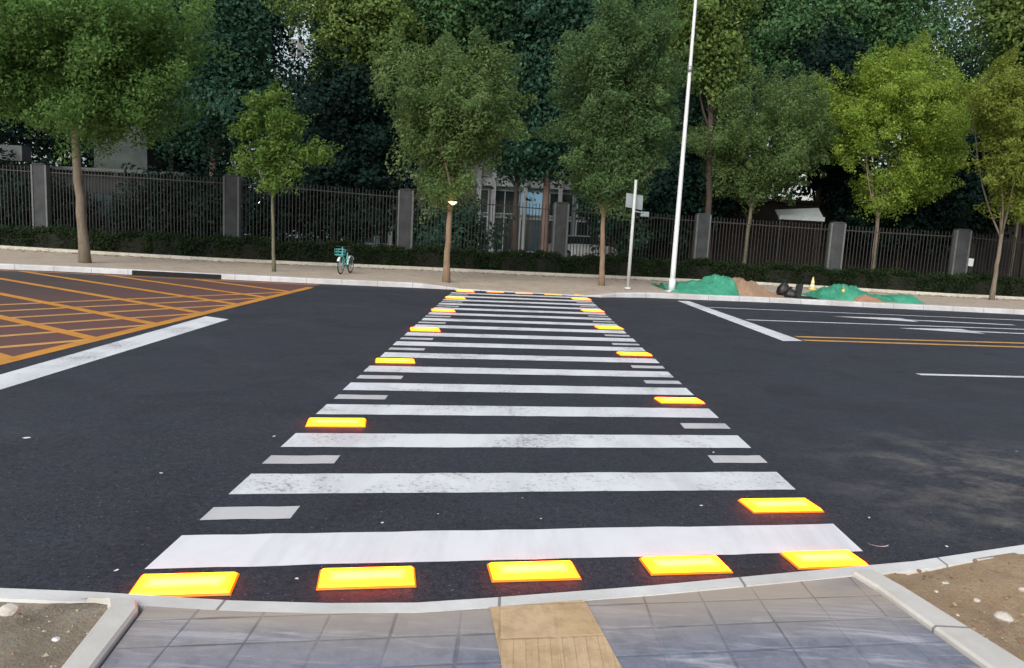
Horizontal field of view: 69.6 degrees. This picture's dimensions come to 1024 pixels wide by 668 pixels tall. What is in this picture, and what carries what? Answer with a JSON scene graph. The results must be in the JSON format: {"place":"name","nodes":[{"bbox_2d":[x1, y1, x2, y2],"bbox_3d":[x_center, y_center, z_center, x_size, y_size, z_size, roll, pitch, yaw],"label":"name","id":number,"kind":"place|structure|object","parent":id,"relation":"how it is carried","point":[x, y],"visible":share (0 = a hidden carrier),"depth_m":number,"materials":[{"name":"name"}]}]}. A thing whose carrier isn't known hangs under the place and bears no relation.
{"place":"outdoors","nodes":[
{"label":"outdoors","id":0,"kind":"place"},
{"bbox_2d":[0,598,107,667],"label":"soil verge","id":1,"kind":"structure","parent":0,"point":[20,637],"depth_m":3.08,"materials":[{"name":"soil"}]},
{"bbox_2d":[0,602,19,616],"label":"stone","id":2,"kind":"object","parent":1,"relation":"on","point":[10,609],"visible":1,"depth_m":3.03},
{"bbox_2d":[6,1,988,200],"label":"sky","id":3,"kind":"structure","parent":0,"point":[805,197],"materials":[{"name":"white"}]},
{"bbox_2d":[0,222,1023,296],"bbox_3d":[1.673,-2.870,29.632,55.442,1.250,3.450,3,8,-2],"label":"hedge","id":4,"kind":"object","parent":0,"point":[229,246],"visible":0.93,"depth_m":29.15,"materials":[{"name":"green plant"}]},
{"bbox_2d":[0,46,93,166],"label":"shade tree","id":5,"kind":"object","parent":4,"relation":"on","point":[15,133],"visible":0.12,"depth_m":39.53,"materials":[{"name":"green plant"}]},
{"bbox_2d":[0,148,106,228],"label":"shrub","id":6,"kind":"object","parent":4,"relation":"on","point":[20,193],"visible":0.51,"depth_m":33.37,"materials":[{"name":"green plant"}]},
{"bbox_2d":[0,127,222,235],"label":"grey house","id":7,"kind":"structure","parent":4,"relation":"on","point":[140,157],"depth_m":36.16,"materials":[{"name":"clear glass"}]},
{"bbox_2d":[93,191,113,220],"bbox_3d":[-20.017,-6.265,36.092,0.999,1.400,0.070,3,8,0],"label":"window","id":8,"kind":"structure","parent":7,"relation":"in","point":[100,192],"depth_m":36.06,"materials":[{"name":"grey glass"}]},
{"bbox_2d":[67,121,221,175],"bbox_3d":[-19.849,-9.316,40.119,8.905,8.561,6.486,3,8,0],"label":"shrub","id":9,"kind":"object","parent":4,"relation":"on","point":[189,160],"visible":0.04,"depth_m":39.34,"materials":[{"name":"green plant"}]},
{"bbox_2d":[76,0,250,171],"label":"shade tree","id":10,"kind":"object","parent":4,"relation":"on","point":[176,146],"visible":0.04,"depth_m":37.22,"materials":[{"name":"green plant"}]},
{"bbox_2d":[100,152,270,238],"bbox_3d":[-14.814,-5.753,34.395,7.864,5.454,6.260,3,8,0],"label":"shrub","id":11,"kind":"object","parent":4,"relation":"on","point":[195,174],"visible":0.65,"depth_m":33.10,"materials":[{"name":"green plant"}]},
{"bbox_2d":[82,0,341,239],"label":"apartment block","id":12,"kind":"structure","parent":4,"relation":"on","point":[300,46],"depth_m":63.41,"materials":[{"name":"white concrete"}]},
{"bbox_2d":[288,38,305,57],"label":"window","id":13,"kind":"structure","parent":12,"relation":"in","point":[299,45],"depth_m":63.33,"materials":[{"name":"white glass"}]},
{"bbox_2d":[131,0,321,176],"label":"shade tree","id":14,"kind":"object","parent":4,"relation":"on","point":[244,32],"visible":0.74,"depth_m":33.58,"materials":[{"name":"green plant"}]},
{"bbox_2d":[199,141,425,245],"bbox_3d":[-9.324,-5.836,34.415,10.644,5.866,6.727,3,8,0],"label":"shrub","id":15,"kind":"object","parent":4,"relation":"on","point":[309,216],"visible":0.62,"depth_m":33.02,"materials":[{"name":"green plant"}]},
{"bbox_2d":[259,0,434,240],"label":"shade tree","id":16,"kind":"object","parent":4,"relation":"on","point":[370,15],"visible":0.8,"depth_m":31.89,"materials":[{"name":"green plant"}]},
{"bbox_2d":[277,3,422,243],"bbox_3d":[-7.792,-9.125,34.102,6.844,11.079,7.777,8,9,32],"label":"shade tree","id":17,"kind":"object","parent":4,"relation":"on","point":[365,130],"visible":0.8,"depth_m":32.52,"materials":[{"name":"green plant"}]},
{"bbox_2d":[378,188,516,252],"bbox_3d":[-3.479,-4.923,35.385,5.577,4.731,6.219,10,10,42],"label":"shrub","id":18,"kind":"object","parent":4,"relation":"on","point":[454,226],"visible":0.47,"depth_m":34.75,"materials":[{"name":"green plant"}]},
{"bbox_2d":[362,0,537,219],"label":"shade tree","id":19,"kind":"object","parent":4,"relation":"on","point":[439,17],"visible":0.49,"depth_m":34.02,"materials":[{"name":"green plant"}]},
{"bbox_2d":[2,0,1004,236],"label":"background wood","id":20,"kind":"object","parent":4,"relation":"on","point":[225,164],"visible":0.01,"depth_m":45.46,"materials":[{"name":"green plant"}]},
{"bbox_2d":[359,79,651,258],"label":"office building","id":21,"kind":"structure","parent":4,"relation":"on","point":[504,194],"depth_m":49.20,"materials":[{"name":"white metal"}]},
{"bbox_2d":[379,212,395,244],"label":"window","id":22,"kind":"structure","parent":21,"relation":"in","point":[381,239],"depth_m":49.61,"materials":[{"name":"black glass"}]},
{"bbox_2d":[464,188,488,212],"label":"window","id":23,"kind":"structure","parent":21,"relation":"in","point":[483,196],"depth_m":49.19,"materials":[{"name":"grey glass"}]},
{"bbox_2d":[466,161,489,175],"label":"window","id":24,"kind":"structure","parent":21,"relation":"in","point":[476,167],"depth_m":48.95,"materials":[{"name":"grey glass"}]},
{"bbox_2d":[472,216,487,249],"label":"window","id":25,"kind":"structure","parent":21,"relation":"in","point":[483,220],"depth_m":49.44,"materials":[{"name":"grey glass"}]},
{"bbox_2d":[493,217,512,250],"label":"window","id":26,"kind":"structure","parent":21,"relation":"in","point":[505,231],"depth_m":49.52,"materials":[{"name":"grey glass"}]},
{"bbox_2d":[495,190,513,213],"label":"window","id":27,"kind":"structure","parent":21,"relation":"in","point":[502,195],"depth_m":49.22,"materials":[{"name":"grey glass"}]},
{"bbox_2d":[518,218,540,251],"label":"window","id":28,"kind":"structure","parent":21,"relation":"in","point":[531,221],"depth_m":49.50,"materials":[{"name":"grey glass"}]},
{"bbox_2d":[520,191,542,215],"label":"window","id":29,"kind":"structure","parent":21,"relation":"in","point":[538,197],"depth_m":49.23,"materials":[{"name":"blue glass"}]},
{"bbox_2d":[549,220,571,242],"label":"window","id":30,"kind":"structure","parent":21,"relation":"in","point":[550,232],"depth_m":49.46,"materials":[{"name":"white glass"}]},
{"bbox_2d":[549,192,573,217],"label":"window","id":31,"kind":"structure","parent":21,"relation":"in","point":[553,197],"depth_m":49.18,"materials":[{"name":"white glass"}]},
{"bbox_2d":[575,221,598,238],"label":"window","id":32,"kind":"structure","parent":21,"relation":"in","point":[577,227],"depth_m":49.44,"materials":[{"name":"white glass"}]},
{"bbox_2d":[0,163,1023,277],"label":"perimeter fence","id":33,"kind":"object","parent":4,"relation":"on","point":[40,173],"visible":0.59,"depth_m":29.88,"materials":[{"name":"metal"}]},
{"bbox_2d":[460,0,591,251],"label":"shade tree","id":34,"kind":"object","parent":4,"relation":"on","point":[515,183],"visible":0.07,"depth_m":36.34,"materials":[{"name":"green plant"}]},
{"bbox_2d":[483,0,638,251],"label":"shade tree","id":35,"kind":"object","parent":4,"relation":"on","point":[556,18],"visible":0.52,"depth_m":33.76,"materials":[{"name":"green plant"}]},
{"bbox_2d":[549,235,616,257],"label":"parked car","id":36,"kind":"object","parent":4,"relation":"on","point":[574,241],"visible":0.12,"depth_m":42.82,"materials":[{"name":"white paint"}]},
{"bbox_2d":[565,162,712,260],"bbox_3d":[6.434,-5.780,36.522,7.987,5.858,5.683,3,8,0],"label":"shrub","id":37,"kind":"object","parent":4,"relation":"on","point":[610,241],"visible":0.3,"depth_m":35.77,"materials":[{"name":"green plant"}]},
{"bbox_2d":[564,0,730,260],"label":"shade tree","id":38,"kind":"object","parent":4,"relation":"on","point":[661,2],"visible":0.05,"depth_m":36.89,"materials":[{"name":"green plant"}]},
{"bbox_2d":[577,132,769,246],"bbox_3d":[7.468,-6.261,34.901,8.898,6.769,5.905,3,8,0],"label":"shrub","id":39,"kind":"object","parent":4,"relation":"on","point":[661,188],"visible":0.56,"depth_m":33.68,"materials":[{"name":"green plant"}]},
{"bbox_2d":[644,0,765,259],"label":"shade tree","id":40,"kind":"object","parent":4,"relation":"on","point":[718,51],"visible":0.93,"depth_m":30.95,"materials":[{"name":"green plant"}]},
{"bbox_2d":[641,59,769,258],"bbox_3d":[9.078,-8.586,36.492,7.229,11.117,6.393,-4,10,-41],"label":"shade tree","id":41,"kind":"object","parent":4,"relation":"on","point":[695,113],"visible":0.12,"depth_m":34.85,"materials":[{"name":"green plant"}]},
{"bbox_2d":[676,62,846,262],"bbox_3d":[10.585,-6.926,31.880,7.340,9.537,5.434,3,8,0],"label":"street tree","id":42,"kind":"object","parent":4,"relation":"on","point":[790,149],"visible":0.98,"depth_m":31.29,"materials":[{"name":"green plant"}]},
{"bbox_2d":[775,208,824,265],"bbox_3d":[13.195,-4.152,34.195,2.082,3.479,0.730,3,8,0],"label":"white awning","id":43,"kind":"object","parent":4,"relation":"on","point":[810,214],"visible":0.77,"depth_m":33.93,"materials":[{"name":"paint"}]},
{"bbox_2d":[724,0,881,198],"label":"shade tree","id":44,"kind":"object","parent":4,"relation":"on","point":[765,41],"visible":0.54,"depth_m":37.38,"materials":[{"name":"green plant"}]},
{"bbox_2d":[754,16,885,265],"bbox_3d":[15.203,-9.229,36.877,6.867,12.928,6.767,6,8,20],"label":"shade tree","id":45,"kind":"object","parent":4,"relation":"on","point":[843,57],"visible":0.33,"depth_m":35.84,"materials":[{"name":"green plant"}]},
{"bbox_2d":[650,198,1021,280],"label":"brown outbuilding","id":46,"kind":"structure","parent":4,"relation":"on","point":[767,213],"depth_m":37.62,"materials":[{"name":"brick"}]},
{"bbox_2d":[762,235,789,257],"bbox_3d":[13.482,-4.466,37.612,1.300,1.100,0.070,3,8,0],"label":"window","id":47,"kind":"structure","parent":46,"relation":"in","point":[766,238],"depth_m":37.61,"materials":[{"name":"black glass"}]},
{"bbox_2d":[843,240,863,261],"bbox_3d":[17.301,-4.266,37.612,1.300,1.100,0.070,3,8,0],"label":"window","id":48,"kind":"structure","parent":46,"relation":"in","point":[845,245],"depth_m":37.62,"materials":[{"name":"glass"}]},
{"bbox_2d":[912,244,939,265],"bbox_3d":[21.120,-4.066,37.612,1.300,1.100,0.070,3,8,0],"label":"window","id":49,"kind":"structure","parent":46,"relation":"in","point":[916,256],"depth_m":37.63,"materials":[{"name":"black glass"}]},
{"bbox_2d":[986,247,1012,269],"bbox_3d":[24.939,-3.866,37.612,1.300,1.100,0.070,3,8,0],"label":"window","id":50,"kind":"structure","parent":46,"relation":"in","point":[1002,249],"depth_m":37.61,"materials":[{"name":"brown glass"}]},
{"bbox_2d":[810,0,953,174],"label":"shade tree","id":51,"kind":"object","parent":4,"relation":"on","point":[892,32],"visible":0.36,"depth_m":38.34,"materials":[{"name":"green plant"}]},
{"bbox_2d":[813,26,989,268],"bbox_3d":[16.612,-7.600,32.181,7.695,11.409,5.937,3,8,0],"label":"street tree","id":52,"kind":"object","parent":4,"relation":"on","point":[882,110],"visible":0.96,"depth_m":31.21,"materials":[{"name":"green plant"}]},
{"bbox_2d":[814,170,1014,268],"bbox_3d":[18.886,-5.136,35.355,8.310,5.602,6.642,-1,9,-26],"label":"shrub","id":53,"kind":"object","parent":4,"relation":"on","point":[936,216],"visible":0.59,"depth_m":34.28,"materials":[{"name":"green plant"}]},
{"bbox_2d":[868,0,1008,93],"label":"shade tree","id":54,"kind":"object","parent":4,"relation":"on","point":[970,46],"visible":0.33,"depth_m":40.16,"materials":[{"name":"green plant"}]},
{"bbox_2d":[912,116,1023,271],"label":"shade tree","id":55,"kind":"object","parent":4,"relation":"on","point":[972,181],"visible":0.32,"depth_m":34.55,"materials":[{"name":"green plant"}]},
{"bbox_2d":[947,47,1023,134],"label":"shade tree","id":56,"kind":"object","parent":4,"relation":"on","point":[970,75],"visible":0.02,"depth_m":39.17,"materials":[{"name":"green plant"}]},
{"bbox_2d":[948,0,1023,278],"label":"shade tree","id":57,"kind":"object","parent":4,"relation":"on","point":[997,16],"visible":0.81,"depth_m":34.20,"materials":[{"name":"green plant"}]},
{"bbox_2d":[984,183,1023,275],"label":"shade tree","id":58,"kind":"object","parent":4,"relation":"on","point":[1017,226],"visible":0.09,"depth_m":33.12,"materials":[{"name":"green plant"}]},
{"bbox_2d":[0,284,1023,602],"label":"road","id":59,"kind":"structure","parent":0,"point":[888,446],"depth_m":6.48,"materials":[{"name":"asphalt"}]},
{"bbox_2d":[0,316,227,389],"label":"stop line","id":60,"kind":"object","parent":59,"relation":"on","point":[19,376],"visible":1,"depth_m":9.14,"materials":[{"name":"white paint"}]},
{"bbox_2d":[0,269,320,355],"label":"road markings","id":61,"kind":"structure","parent":59,"relation":"on","point":[33,292],"depth_m":15.00,"materials":[{"name":"paint"}]},
{"bbox_2d":[0,270,312,364],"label":"box junction","id":62,"kind":"object","parent":61,"relation":"on","point":[6,358],"visible":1,"depth_m":13.00,"materials":[{"name":"orange paint"}]},
{"bbox_2d":[128,572,239,596],"bbox_3d":[-1.560,1.191,3.516,0.461,0.022,0.220,2,8,-10],"label":"light tile","id":63,"kind":"object","parent":59,"relation":"on","point":[197,584],"visible":0.86,"depth_m":3.49,"materials":[{"name":"yellow tile"}]},
{"bbox_2d":[305,418,366,426],"bbox_3d":[-1.550,0.780,6.511,0.514,0.022,0.254,2,8,-10],"label":"light tile","id":64,"kind":"object","parent":59,"relation":"on","point":[336,422],"visible":1,"depth_m":6.46,"materials":[{"name":"yellow tile"}]},
{"bbox_2d":[316,566,415,589],"bbox_3d":[-0.722,1.213,3.680,0.480,0.022,0.210,2,8,-10],"label":"light tile","id":65,"kind":"object","parent":59,"relation":"on","point":[364,578],"visible":1,"depth_m":3.64,"materials":[{"name":"yellow tile"}]},
{"bbox_2d":[375,358,414,363],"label":"light tile","id":66,"kind":"object","parent":59,"relation":"on","point":[399,361],"visible":1,"depth_m":9.57,"materials":[{"name":"yellow plastic"}]},
{"bbox_2d":[410,327,439,331],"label":"light tile","id":67,"kind":"object","parent":59,"relation":"on","point":[425,329],"visible":1,"depth_m":12.66,"materials":[{"name":"yellow plastic"}]},
{"bbox_2d":[145,292,861,568],"bbox_3d":[0.186,0.051,12.530,3.910,0.001,17.913,3,8,0],"label":"zebra crossing","id":68,"kind":"object","parent":59,"relation":"on","point":[245,550],"visible":0.99,"depth_m":5.21,"materials":[{"name":"white paint"}]},
{"bbox_2d":[0,545,1023,616],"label":"kerb","id":69,"kind":"structure","parent":59,"relation":"on","point":[63,596],"depth_m":3.47,"materials":[{"name":"concrete"}]},
{"bbox_2d":[0,263,1023,314],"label":"kerb","id":70,"kind":"structure","parent":59,"relation":"on","point":[433,286],"depth_m":21.85,"materials":[{"name":"concrete"}]},
{"bbox_2d":[132,270,220,278],"bbox_3d":[-9.542,-1.699,21.063,2.485,0.130,0.212,3,8,-3],"label":"kerb drain","id":71,"kind":"object","parent":70,"relation":"attached to","point":[177,274],"visible":1,"depth_m":20.96,"materials":[{"name":"metal"}]},
{"bbox_2d":[487,561,581,581],"bbox_3d":[0.113,1.233,3.848,0.469,0.022,0.203,2,8,-10],"label":"light tile","id":72,"kind":"object","parent":59,"relation":"on","point":[531,571],"visible":1,"depth_m":3.81,"materials":[{"name":"yellow tile"}]},
{"bbox_2d":[617,352,651,355],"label":"light tile","id":73,"kind":"object","parent":59,"relation":"on","point":[633,354],"visible":1,"depth_m":11.20,"materials":[{"name":"yellow plastic"}]},
{"bbox_2d":[654,397,704,403],"bbox_3d":[1.849,0.734,8.141,0.514,0.022,0.234,2,8,-10],"label":"light tile","id":74,"kind":"object","parent":59,"relation":"on","point":[667,400],"visible":1,"depth_m":8.08,"materials":[{"name":"yellow plastic"}]},
{"bbox_2d":[639,555,732,575],"bbox_3d":[0.946,1.254,4.016,0.465,0.022,0.202,2,8,-10],"label":"light tile","id":75,"kind":"object","parent":59,"relation":"on","point":[684,565],"visible":1,"depth_m":3.98,"materials":[{"name":"yellow plastic"}]},
{"bbox_2d":[679,301,801,340],"bbox_3d":[5.213,-0.423,17.898,0.439,0.001,8.218,3,8,-2],"label":"stop line","id":76,"kind":"object","parent":59,"relation":"on","point":[774,334],"visible":1,"depth_m":16.47,"materials":[{"name":"white paint"}]},
{"bbox_2d":[737,498,823,512],"bbox_3d":[1.827,1.163,5.014,0.514,0.022,0.234,2,8,-10],"label":"light tile","id":77,"kind":"object","parent":59,"relation":"on","point":[782,505],"visible":1,"depth_m":4.97,"materials":[{"name":"yellow plastic"}]},
{"bbox_2d":[780,550,867,569],"bbox_3d":[1.774,1.275,4.181,0.440,0.022,0.206,2,8,-10],"label":"light tile","id":78,"kind":"object","parent":59,"relation":"on","point":[826,559],"visible":0.85,"depth_m":4.15,"materials":[{"name":"yellow plastic"}]},
{"bbox_2d":[711,307,1010,319],"bbox_3d":[19.048,-0.254,21.938,27.592,0.001,0.110,2,8,-7],"label":"lane line","id":79,"kind":"object","parent":59,"relation":"on","point":[859,313],"visible":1,"depth_m":20.77,"materials":[{"name":"white paint"}]},
{"bbox_2d":[746,319,1023,329],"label":"lane line","id":80,"kind":"object","parent":59,"relation":"on","point":[882,324],"visible":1,"depth_m":17.96,"materials":[{"name":"white paint"}]},
{"bbox_2d":[796,336,1023,347],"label":"double yellow line","id":81,"kind":"object","parent":59,"relation":"on","point":[911,343],"visible":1,"depth_m":14.73,"materials":[{"name":"paint"}]},
{"bbox_2d":[836,316,1010,324],"bbox_3d":[10.950,-0.352,19.562,4.991,0.001,0.839,3,8,0],"label":"lane arrow","id":82,"kind":"object","parent":59,"relation":"on","point":[899,319],"visible":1,"depth_m":19.58,"materials":[{"name":"white paint"}]},
{"bbox_2d":[905,328,1023,333],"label":"lane arrow","id":83,"kind":"object","parent":59,"relation":"on","point":[959,330],"visible":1,"depth_m":17.44,"materials":[{"name":"white paint"}]},
{"bbox_2d":[916,373,1023,377],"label":"lane line","id":84,"kind":"object","parent":59,"relation":"on","point":[971,375],"visible":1,"depth_m":10.94,"materials":[{"name":"white paint"}]},
{"bbox_2d":[0,249,1023,308],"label":"pavement","id":85,"kind":"structure","parent":0,"point":[537,283],"depth_m":24.45,"materials":[{"name":"concrete"}]},
{"bbox_2d":[0,0,237,262],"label":"street tree","id":86,"kind":"object","parent":85,"relation":"on","point":[89,68],"visible":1,"depth_m":21.09,"materials":[{"name":"green plant"}]},
{"bbox_2d":[223,74,343,271],"bbox_3d":[-7.095,-4.878,22.942,3.592,6.076,1.841,3,8,0],"label":"street tree","id":87,"kind":"object","parent":85,"relation":"on","point":[272,154],"visible":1,"depth_m":22.61,"materials":[{"name":"green plant"}]},
{"bbox_2d":[335,245,353,273],"bbox_3d":[-5.404,-2.413,23.967,0.505,0.905,1.456,4,8,7],"label":"bicycle","id":88,"kind":"object","parent":85,"relation":"on","point":[343,259],"visible":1,"depth_m":23.77,"materials":[{"name":"teal metal"}]},
{"bbox_2d":[368,18,537,282],"bbox_3d":[-1.921,-5.442,22.636,5.257,7.815,4.037,3,8,0],"label":"street tree","id":89,"kind":"object","parent":85,"relation":"on","point":[456,115],"visible":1,"depth_m":21.82,"materials":[{"name":"green plant"}]},
{"bbox_2d":[0,245,1023,299],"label":"bed kerb","id":90,"kind":"structure","parent":85,"relation":"on","point":[441,269],"depth_m":28.48,"materials":[{"name":"concrete"}]},
{"bbox_2d":[6,245,1019,300],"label":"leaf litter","id":91,"kind":"object","parent":85,"relation":"on","point":[480,272],"visible":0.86,"depth_m":28.38,"materials":[{"name":"plant"}]},
{"bbox_2d":[531,0,696,285],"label":"street tree","id":92,"kind":"object","parent":85,"relation":"on","point":[617,95],"visible":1,"depth_m":23.47,"materials":[{"name":"green plant"}]},
{"bbox_2d":[624,180,648,288],"bbox_3d":[3.937,-3.140,23.436,0.753,3.443,0.296,3,8,0],"label":"sign post","id":93,"kind":"object","parent":85,"relation":"on","point":[634,201],"visible":1,"depth_m":23.40,"materials":[{"name":"metal"}]},
{"bbox_2d":[665,0,696,291],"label":"lamp post","id":94,"kind":"object","parent":85,"relation":"on","point":[672,281],"visible":0.98,"depth_m":23.12,"materials":[{"name":"metal"}]},
{"bbox_2d":[651,274,739,295],"bbox_3d":[6.283,-1.865,25.558,2.461,0.610,5.135,3,8,0],"label":"green netting","id":95,"kind":"object","parent":85,"relation":"on","point":[714,284],"visible":0.88,"depth_m":23.62,"materials":[{"name":"fabric"}]},
{"bbox_2d":[732,277,783,297],"bbox_3d":[7.998,-1.625,24.695,1.667,0.548,2.856,3,8,0],"label":"soil heap","id":96,"kind":"object","parent":85,"relation":"on","point":[749,288],"visible":0.66,"depth_m":23.66,"materials":[{"name":"soil"}]},
{"bbox_2d":[776,280,788,294],"bbox_3d":[9.085,-1.554,24.613,0.469,0.520,0.429,3,8,0],"label":"rubbish sack","id":97,"kind":"object","parent":85,"relation":"on","point":[782,287],"visible":0.89,"depth_m":24.49,"materials":[{"name":"black plastic"}]},
{"bbox_2d":[783,287,796,297],"bbox_3d":[8.963,-1.350,23.739,0.425,0.340,0.368,5,8,17],"label":"rubbish sack","id":98,"kind":"object","parent":85,"relation":"on","point":[790,292],"visible":1,"depth_m":23.62,"materials":[{"name":"black plastic"}]},
{"bbox_2d":[801,284,893,301],"bbox_3d":[11.419,-1.457,24.989,2.870,0.491,2.649,3,8,0],"label":"green netting","id":99,"kind":"object","parent":85,"relation":"on","point":[850,293],"visible":0.88,"depth_m":24.32,"materials":[{"name":"fabric"}]},
{"bbox_2d":[854,294,886,302],"bbox_3d":[11.600,-1.183,24.064,1.177,0.219,0.946,3,8,0],"label":"soil heap","id":100,"kind":"object","parent":85,"relation":"on","point":[864,298],"visible":0.85,"depth_m":23.78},
{"bbox_2d":[880,294,924,303],"bbox_3d":[13.075,-1.219,24.767,1.082,0.252,1.848,3,8,0],"label":"green netting","id":101,"kind":"object","parent":85,"relation":"on","point":[902,298],"visible":0.9,"depth_m":24.20,"materials":[{"name":"fabric"}]},
{"bbox_2d":[951,47,1023,299],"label":"street tree","id":102,"kind":"object","parent":85,"relation":"on","point":[995,105],"visible":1,"depth_m":27.34,"materials":[{"name":"green plant"}]},
{"bbox_2d":[101,577,980,667],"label":"pavement","id":103,"kind":"structure","parent":0,"point":[848,622],"depth_m":3.19,"materials":[{"name":"tile"}]},
{"bbox_2d":[489,600,621,667],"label":"tactile path","id":104,"kind":"structure","parent":103,"relation":"on","point":[566,634],"depth_m":3.17,"materials":[{"name":"tile"}]},
{"bbox_2d":[883,553,1023,661],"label":"soil verge","id":105,"kind":"structure","parent":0,"point":[993,586],"depth_m":3.84,"materials":[{"name":"soil"}]},
{"bbox_2d":[4,561,1023,667],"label":"soil crumbs","id":106,"kind":"object","parent":105,"relation":"on","point":[951,606],"visible":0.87,"depth_m":3.41,"materials":[{"name":"soil"}]},
{"bbox_2d":[993,611,1013,622],"bbox_3d":[2.292,1.316,3.434,0.079,0.045,0.080,10,11,43],"label":"stone","id":107,"kind":"object","parent":105,"relation":"on","point":[1002,616],"visible":1,"depth_m":3.41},
{"label":"ground","id":108,"kind":"structure","parent":0,"visible":0},
{"bbox_2d":[61,598,137,667],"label":"edging kerb","id":109,"kind":"structure","parent":108,"relation":"on","point":[96,647],"depth_m":2.99,"materials":[{"name":"concrete"}]},
{"bbox_2d":[853,569,1023,667],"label":"edging kerb","id":110,"kind":"structure","parent":108,"relation":"on","point":[979,650],"depth_m":3.42,"materials":[{"name":"concrete"}]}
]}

